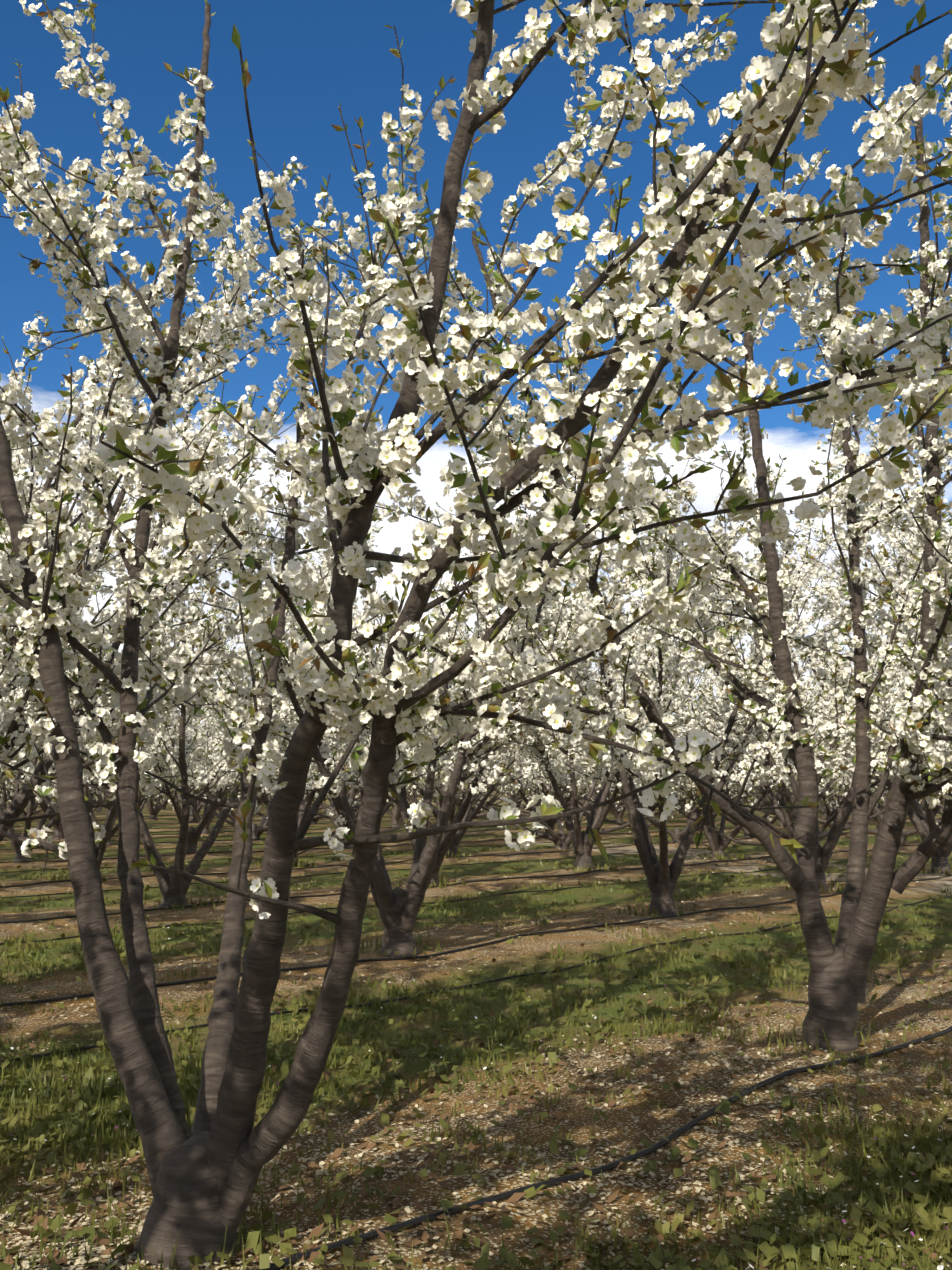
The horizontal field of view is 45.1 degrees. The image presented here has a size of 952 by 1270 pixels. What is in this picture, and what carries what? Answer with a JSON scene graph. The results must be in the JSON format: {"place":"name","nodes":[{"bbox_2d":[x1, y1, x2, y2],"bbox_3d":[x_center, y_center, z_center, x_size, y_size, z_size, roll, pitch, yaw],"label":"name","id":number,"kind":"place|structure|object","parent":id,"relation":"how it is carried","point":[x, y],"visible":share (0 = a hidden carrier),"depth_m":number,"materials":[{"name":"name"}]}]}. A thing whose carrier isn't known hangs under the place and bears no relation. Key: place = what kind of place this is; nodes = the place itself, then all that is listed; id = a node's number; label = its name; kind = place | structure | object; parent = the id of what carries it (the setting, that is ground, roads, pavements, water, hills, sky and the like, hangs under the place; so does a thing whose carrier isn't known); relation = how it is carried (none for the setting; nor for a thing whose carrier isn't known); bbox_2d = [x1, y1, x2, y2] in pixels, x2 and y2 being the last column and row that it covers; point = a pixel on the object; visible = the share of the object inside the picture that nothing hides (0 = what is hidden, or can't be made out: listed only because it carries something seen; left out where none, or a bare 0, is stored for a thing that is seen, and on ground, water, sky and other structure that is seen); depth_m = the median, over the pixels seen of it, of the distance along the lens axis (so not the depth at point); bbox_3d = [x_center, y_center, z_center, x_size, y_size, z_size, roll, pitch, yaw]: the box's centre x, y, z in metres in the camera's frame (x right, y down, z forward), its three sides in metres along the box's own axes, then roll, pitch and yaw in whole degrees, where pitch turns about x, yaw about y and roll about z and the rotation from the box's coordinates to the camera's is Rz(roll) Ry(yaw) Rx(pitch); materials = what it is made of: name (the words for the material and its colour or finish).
{"place":"outdoors","nodes":[
{"label":"outdoors","id":0,"kind":"place"},
{"bbox_2d":[0,788,951,1269],"bbox_3d":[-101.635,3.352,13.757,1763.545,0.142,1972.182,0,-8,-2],"label":"orchard ground","id":1,"kind":"structure","parent":0,"point":[580,1116],"depth_m":7.14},
{"bbox_2d":[0,660,26,797],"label":"cherry tree","id":2,"kind":"object","parent":1,"relation":"on","point":[12,780],"visible":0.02,"depth_m":28.47,"materials":[{"name":"white plant"}]},
{"bbox_2d":[0,756,49,811],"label":"cherry tree","id":3,"kind":"object","parent":1,"relation":"on","point":[12,791],"visible":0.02,"depth_m":41.52,"materials":[{"name":"white plant"}]},
{"bbox_2d":[0,782,57,816],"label":"cherry tree","id":4,"kind":"object","parent":1,"relation":"on","point":[24,813],"depth_m":51.80,"materials":[{"name":"brown plant"}]},
{"bbox_2d":[0,661,86,831],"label":"cherry tree","id":5,"kind":"object","parent":1,"relation":"on","point":[6,798],"depth_m":37.01,"materials":[{"name":"white plant"}]},
{"bbox_2d":[0,652,121,839],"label":"cherry tree","id":6,"kind":"object","parent":1,"relation":"on","point":[58,831],"visible":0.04,"depth_m":32.72,"materials":[{"name":"white plant"}]},
{"bbox_2d":[0,349,140,751],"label":"cherry tree","id":7,"kind":"object","parent":1,"relation":"on","point":[67,385],"visible":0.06,"depth_m":12.75,"materials":[{"name":"white plant"}]},
{"bbox_2d":[0,610,191,860],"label":"cherry tree","id":8,"kind":"object","parent":1,"relation":"on","point":[16,846],"depth_m":22.49,"materials":[{"name":"white plant"}]},
{"bbox_2d":[92,789,106,811],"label":"cherry tree","id":9,"kind":"object","parent":1,"relation":"on","point":[103,798],"depth_m":44.10,"materials":[{"name":"brown plant"}]},
{"bbox_2d":[92,790,111,811],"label":"cherry tree","id":10,"kind":"object","parent":1,"relation":"on","point":[99,809],"depth_m":69.43,"materials":[{"name":"brown plant"}]},
{"bbox_2d":[0,549,235,877],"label":"cherry tree","id":11,"kind":"object","parent":1,"relation":"on","point":[100,848],"visible":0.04,"depth_m":18.49,"materials":[{"name":"white plant"}]},
{"bbox_2d":[40,658,240,845],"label":"cherry tree","id":12,"kind":"object","parent":1,"relation":"on","point":[114,830],"depth_m":29.14,"materials":[{"name":"white plant"}]},
{"bbox_2d":[94,722,198,817],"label":"cherry tree","id":13,"kind":"object","parent":1,"relation":"on","point":[138,798],"depth_m":54.57,"materials":[{"name":"white plant"}]},
{"bbox_2d":[96,712,204,811],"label":"cherry tree","id":14,"kind":"object","parent":1,"relation":"on","point":[143,803],"depth_m":40.34,"materials":[{"name":"white plant"}]},
{"bbox_2d":[152,788,170,809],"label":"cherry tree","id":15,"kind":"object","parent":1,"relation":"on","point":[164,807],"depth_m":72.65,"materials":[{"name":"plant"}]},
{"bbox_2d":[0,139,353,841],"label":"cherry tree","id":16,"kind":"object","parent":1,"relation":"on","point":[15,713],"visible":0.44,"depth_m":8.31,"materials":[{"name":"white plant"}]},
{"bbox_2d":[0,428,368,907],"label":"cherry tree","id":17,"kind":"object","parent":1,"relation":"on","point":[174,887],"visible":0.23,"depth_m":14.39,"materials":[{"name":"white plant"}]},
{"bbox_2d":[143,712,226,819],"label":"cherry tree","id":18,"kind":"object","parent":1,"relation":"on","point":[154,811],"depth_m":51.31,"materials":[{"name":"plant"}]},
{"bbox_2d":[88,584,292,853],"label":"cherry tree","id":19,"kind":"object","parent":1,"relation":"on","point":[162,769],"visible":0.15,"depth_m":25.03,"materials":[{"name":"white plant"}]},
{"bbox_2d":[159,713,238,834],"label":"cherry tree","id":20,"kind":"object","parent":1,"relation":"on","point":[205,831],"visible":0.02,"depth_m":36.28,"materials":[{"name":"white plant"}]},
{"bbox_2d":[176,691,238,822],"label":"cherry tree","id":21,"kind":"object","parent":1,"relation":"on","point":[192,818],"visible":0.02,"depth_m":47.35,"materials":[{"name":"white plant"}]},
{"bbox_2d":[194,721,240,813],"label":"cherry tree","id":22,"kind":"object","parent":1,"relation":"on","point":[219,810],"depth_m":53.80,"materials":[{"name":"white plant"}]},
{"bbox_2d":[186,707,276,817],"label":"cherry tree","id":23,"kind":"object","parent":1,"relation":"on","point":[200,754],"visible":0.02,"depth_m":41.85,"materials":[{"name":"white plant"}]},
{"bbox_2d":[110,716,362,838],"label":"cherry tree","id":24,"kind":"object","parent":1,"relation":"on","point":[260,828],"visible":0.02,"depth_m":32.42,"materials":[{"name":"white plant"}]},
{"bbox_2d":[202,719,272,799],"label":"cherry tree","id":25,"kind":"object","parent":1,"relation":"on","point":[221,745],"visible":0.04,"depth_m":48.88,"materials":[{"name":"white plant"}]},
{"bbox_2d":[159,741,360,818],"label":"cherry tree","id":26,"kind":"object","parent":1,"relation":"on","point":[238,799],"visible":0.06,"depth_m":37.98,"materials":[{"name":"white plant"}]},
{"bbox_2d":[141,541,408,866],"bbox_3d":[-3.397,1.454,22.215,5.565,6.254,5.680,-7,-10,42],"label":"cherry tree","id":27,"kind":"object","parent":1,"relation":"on","point":[303,805],"visible":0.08,"depth_m":21.52,"materials":[{"name":"white plant"}]},
{"bbox_2d":[205,745,412,823],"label":"cherry tree","id":28,"kind":"object","parent":1,"relation":"on","point":[314,821],"depth_m":46.05,"materials":[{"name":"plant"}]},
{"bbox_2d":[256,606,466,848],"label":"cherry tree","id":29,"kind":"object","parent":1,"relation":"on","point":[354,795],"visible":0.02,"depth_m":28.16,"materials":[{"name":"white plant"}]},
{"bbox_2d":[349,785,417,821],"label":"cherry tree","id":30,"kind":"object","parent":1,"relation":"on","point":[400,818],"depth_m":48.91,"materials":[{"name":"white plant"}]},
{"bbox_2d":[76,356,696,956],"bbox_3d":[-1.051,0.370,11.341,5.990,5.608,5.111,4,-9,-29],"label":"cherry tree","id":31,"kind":"object","parent":1,"relation":"on","point":[398,908],"visible":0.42,"depth_m":10.32,"materials":[{"name":"white plant"}]},
{"bbox_2d":[337,687,451,816],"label":"cherry tree","id":32,"kind":"object","parent":1,"relation":"on","point":[388,806],"visible":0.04,"depth_m":35.16,"materials":[{"name":"white plant"}]},
{"bbox_2d":[360,758,442,826],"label":"cherry tree","id":33,"kind":"object","parent":1,"relation":"on","point":[395,814],"depth_m":42.12,"materials":[{"name":"plant"}]},
{"bbox_2d":[310,649,550,856],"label":"cherry tree","id":34,"kind":"object","parent":1,"relation":"on","point":[420,782],"visible":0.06,"depth_m":24.72,"materials":[{"name":"white plant"}]},
{"bbox_2d":[263,495,615,885],"bbox_3d":[-0.648,0.798,17.802,5.549,6.456,5.663,-1,-8,4],"label":"cherry tree","id":35,"kind":"object","parent":1,"relation":"on","point":[401,802],"visible":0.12,"depth_m":17.58,"materials":[{"name":"white plant"}]},
{"bbox_2d":[355,609,530,824],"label":"cherry tree","id":36,"kind":"object","parent":1,"relation":"on","point":[453,815],"depth_m":31.39,"materials":[{"name":"white plant"}]},
{"bbox_2d":[358,759,567,818],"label":"cherry tree","id":37,"kind":"object","parent":1,"relation":"on","point":[487,804],"visible":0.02,"depth_m":45.04,"materials":[{"name":"white plant"}]},
{"bbox_2d":[412,719,517,808],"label":"cherry tree","id":38,"kind":"object","parent":1,"relation":"on","point":[492,795],"visible":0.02,"depth_m":66.36,"materials":[{"name":"white plant"}]},
{"bbox_2d":[419,700,522,820],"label":"cherry tree","id":39,"kind":"object","parent":1,"relation":"on","point":[463,788],"depth_m":37.96,"materials":[{"name":"white plant"}]},
{"bbox_2d":[0,0,951,1269],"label":"cherry tree","id":40,"kind":"object","parent":1,"relation":"on","point":[207,1164],"visible":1,"depth_m":3.14,"materials":[{"name":"white plant"}]},
{"bbox_2d":[0,824,951,1269],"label":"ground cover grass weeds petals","id":41,"kind":"object","parent":1,"relation":"on","point":[860,1250],"visible":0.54,"depth_m":5.08,"materials":[{"name":"green plant"}]},
{"bbox_2d":[0,805,951,1269],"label":"drip irrigation pipes","id":42,"kind":"object","parent":1,"relation":"on","point":[396,1227],"visible":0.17,"depth_m":9.82,"materials":[{"name":"black"}]},
{"bbox_2d":[466,786,526,813],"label":"cherry tree","id":43,"kind":"object","parent":1,"relation":"on","point":[493,801],"depth_m":58.99,"materials":[{"name":"white plant"}]},
{"bbox_2d":[501,788,521,806],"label":"cherry tree","id":44,"kind":"object","parent":1,"relation":"on","point":[517,797],"depth_m":83.00,"materials":[{"name":"plant"}]},
{"bbox_2d":[507,788,525,807],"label":"cherry tree","id":45,"kind":"object","parent":1,"relation":"on","point":[512,799],"depth_m":75.93,"materials":[{"name":"white plant"}]},
{"bbox_2d":[465,764,587,813],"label":"cherry tree","id":46,"kind":"object","parent":1,"relation":"on","point":[525,811],"depth_m":54.65,"materials":[{"name":"white plant"}]},
{"bbox_2d":[432,745,638,821],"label":"cherry tree","id":47,"kind":"object","parent":1,"relation":"on","point":[523,816],"visible":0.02,"depth_m":41.68,"materials":[{"name":"white plant"}]},
{"bbox_2d":[515,745,567,805],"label":"cherry tree","id":48,"kind":"object","parent":1,"relation":"on","point":[537,804],"depth_m":61.45,"materials":[{"name":"white plant"}]},
{"bbox_2d":[473,778,610,816],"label":"cherry tree","id":49,"kind":"object","parent":1,"relation":"on","point":[529,815],"depth_m":48.33,"materials":[{"name":"white plant"}]},
{"bbox_2d":[491,662,608,833],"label":"cherry tree","id":50,"kind":"object","parent":1,"relation":"on","point":[539,785],"visible":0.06,"depth_m":34.22,"materials":[{"name":"white plant"}]},
{"bbox_2d":[356,594,753,848],"bbox_3d":[1.797,2.034,28.184,6.453,6.700,10.332,6,-9,-36],"label":"cherry tree","id":51,"kind":"object","parent":1,"relation":"on","point":[560,839],"visible":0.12,"depth_m":27.72,"materials":[{"name":"white plant"}]},
{"bbox_2d":[426,540,730,870],"bbox_3d":[2.400,1.246,20.601,6.584,6.296,5.617,5,-9,-34],"label":"cherry tree","id":52,"kind":"object","parent":1,"relation":"on","point":[581,844],"visible":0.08,"depth_m":20.76,"materials":[{"name":"white plant"}]},
{"bbox_2d":[531,763,638,814],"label":"cherry tree","id":53,"kind":"object","parent":1,"relation":"on","point":[616,805],"visible":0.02,"depth_m":51.55,"materials":[{"name":"white plant"}]},
{"bbox_2d":[545,702,626,805],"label":"cherry tree","id":54,"kind":"object","parent":1,"relation":"on","point":[582,802],"depth_m":58.32,"materials":[{"name":"white plant"}]},
{"bbox_2d":[260,0,951,1051],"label":"cherry tree","id":55,"kind":"object","parent":1,"relation":"on","point":[838,978],"visible":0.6,"depth_m":6.59,"materials":[{"name":"white plant"}]},
{"bbox_2d":[554,668,675,824],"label":"cherry tree","id":56,"kind":"object","parent":1,"relation":"on","point":[618,815],"depth_m":44.27,"materials":[{"name":"white plant"}]},
{"bbox_2d":[513,658,754,827],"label":"cherry tree","id":57,"kind":"object","parent":1,"relation":"on","point":[648,824],"visible":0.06,"depth_m":36.72,"materials":[{"name":"brown plant"}]},
{"bbox_2d":[639,786,675,816],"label":"cherry tree","id":58,"kind":"object","parent":1,"relation":"on","point":[652,808],"depth_m":54.06,"materials":[{"name":"brown plant"}]},
{"bbox_2d":[416,404,917,915],"bbox_3d":[2.191,0.479,13.207,5.989,5.882,5.110,0,-8,2],"label":"cherry tree","id":59,"kind":"object","parent":1,"relation":"on","point":[662,874],"visible":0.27,"depth_m":13.52,"materials":[{"name":"white plant"}]},
{"bbox_2d":[555,637,793,842],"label":"cherry tree","id":60,"kind":"object","parent":1,"relation":"on","point":[676,834],"visible":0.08,"depth_m":30.55,"materials":[{"name":"white plant"}]},
{"bbox_2d":[669,680,766,823],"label":"cherry tree","id":61,"kind":"object","parent":1,"relation":"on","point":[689,814],"depth_m":47.00,"materials":[{"name":"white plant"}]},
{"bbox_2d":[673,669,768,827],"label":"cherry tree","id":62,"kind":"object","parent":1,"relation":"on","point":[701,687],"visible":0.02,"depth_m":39.50,"materials":[{"name":"white plant"}]},
{"bbox_2d":[593,618,877,857],"bbox_3d":[4.882,2.279,23.828,5.164,4.966,5.496,3,-8,-19],"label":"cherry tree","id":63,"kind":"object","parent":1,"relation":"on","point":[718,843],"visible":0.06,"depth_m":23.39,"materials":[{"name":"white plant"}]},
{"bbox_2d":[648,612,846,837],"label":"cherry tree","id":64,"kind":"object","parent":1,"relation":"on","point":[747,834],"visible":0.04,"depth_m":33.37,"materials":[{"name":"white plant"}]},
{"bbox_2d":[627,636,923,839],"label":"cherry tree","id":65,"kind":"object","parent":1,"relation":"on","point":[825,825],"visible":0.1,"depth_m":25.52,"materials":[{"name":"white plant"}]},
{"bbox_2d":[601,509,951,889],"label":"cherry tree","id":66,"kind":"object","parent":1,"relation":"on","point":[823,854],"visible":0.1,"depth_m":16.82,"materials":[{"name":"white plant"}]},
{"bbox_2d":[692,670,871,826],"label":"cherry tree","id":67,"kind":"object","parent":1,"relation":"on","point":[716,697],"visible":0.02,"depth_m":42.62,"materials":[{"name":"white plant"}]},
{"bbox_2d":[731,775,839,819],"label":"cherry tree","id":68,"kind":"object","parent":1,"relation":"on","point":[772,813],"visible":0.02,"depth_m":52.96,"materials":[{"name":"brown plant"}]},
{"bbox_2d":[742,730,880,821],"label":"cherry tree","id":69,"kind":"object","parent":1,"relation":"on","point":[830,811],"depth_m":45.84,"materials":[{"name":"brown plant"}]},
{"bbox_2d":[791,755,848,817],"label":"cherry tree","id":70,"kind":"object","parent":1,"relation":"on","point":[821,801],"visible":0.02,"depth_m":55.85,"materials":[{"name":"brown plant"}]},
{"bbox_2d":[725,669,916,832],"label":"cherry tree","id":71,"kind":"object","parent":1,"relation":"on","point":[833,800],"visible":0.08,"depth_m":34.58,"materials":[{"name":"white plant"}]},
{"bbox_2d":[719,567,940,845],"bbox_3d":[11.080,1.982,29.666,11.372,7.210,7.103,-1,-8,6],"label":"cherry tree","id":72,"kind":"object","parent":1,"relation":"on","point":[907,833],"visible":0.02,"depth_m":28.94,"materials":[{"name":"white plant"}]},
{"bbox_2d":[741,489,951,873],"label":"cherry tree","id":73,"kind":"object","parent":1,"relation":"on","point":[924,826],"visible":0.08,"depth_m":19.89,"materials":[{"name":"white plant"}]},
{"bbox_2d":[778,397,951,747],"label":"cherry tree","id":74,"kind":"object","parent":1,"relation":"on","point":[874,573],"visible":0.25,"depth_m":11.23,"materials":[{"name":"white plant"}]},
{"bbox_2d":[819,686,915,820],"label":"cherry tree","id":75,"kind":"object","parent":1,"relation":"on","point":[879,807],"depth_m":49.27,"materials":[{"name":"white plant"}]},
{"bbox_2d":[816,733,942,828],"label":"cherry tree","id":76,"kind":"object","parent":1,"relation":"on","point":[877,820],"visible":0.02,"depth_m":39.24,"materials":[{"name":"white plant"}]},
{"bbox_2d":[847,748,946,816],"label":"cherry tree","id":77,"kind":"object","parent":1,"relation":"on","point":[936,809],"depth_m":42.44,"materials":[{"name":"brown plant"}]},
{"bbox_2d":[893,683,948,804],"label":"cherry tree","id":78,"kind":"object","parent":1,"relation":"on","point":[927,757],"depth_m":37.06,"materials":[{"name":"white plant"}]},
{"bbox_2d":[893,484,951,593],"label":"cherry tree","id":79,"kind":"object","parent":1,"relation":"on","point":[912,528],"visible":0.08,"depth_m":13.74,"materials":[{"name":"white plant"}]},
{"bbox_2d":[896,666,949,746],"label":"cherry tree","id":80,"kind":"object","parent":1,"relation":"on","point":[935,745],"visible":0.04,"depth_m":26.16,"materials":[{"name":"white plant"}]},
{"bbox_2d":[910,750,943,809],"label":"cherry tree","id":81,"kind":"object","parent":1,"relation":"on","point":[922,803],"depth_m":52.00,"materials":[{"name":"brown plant"}]},
{"bbox_2d":[903,644,951,757],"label":"cherry tree","id":82,"kind":"object","parent":1,"relation":"on","point":[941,744],"visible":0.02,"depth_m":23.55,"materials":[{"name":"white plant"}]},
{"bbox_2d":[914,137,951,177],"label":"cherry tree","id":83,"kind":"object","parent":1,"relation":"on","point":[948,140],"visible":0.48,"depth_m":5.80,"materials":[{"name":"white plant"}]},
{"bbox_2d":[917,728,951,808],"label":"cherry tree","id":84,"kind":"object","parent":1,"relation":"on","point":[941,805],"depth_m":33.43,"materials":[{"name":"white plant"}]},
{"bbox_2d":[0,0,951,787],"label":"sky","id":85,"kind":"structure","parent":0,"point":[305,58],"materials":[{"name":"blue"}]},
{"bbox_2d":[504,837,951,895],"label":"dirt track","id":86,"kind":"structure","parent":0,"point":[939,884],"depth_m":21.80,"materials":[{"name":"brown soil"}]}
]}

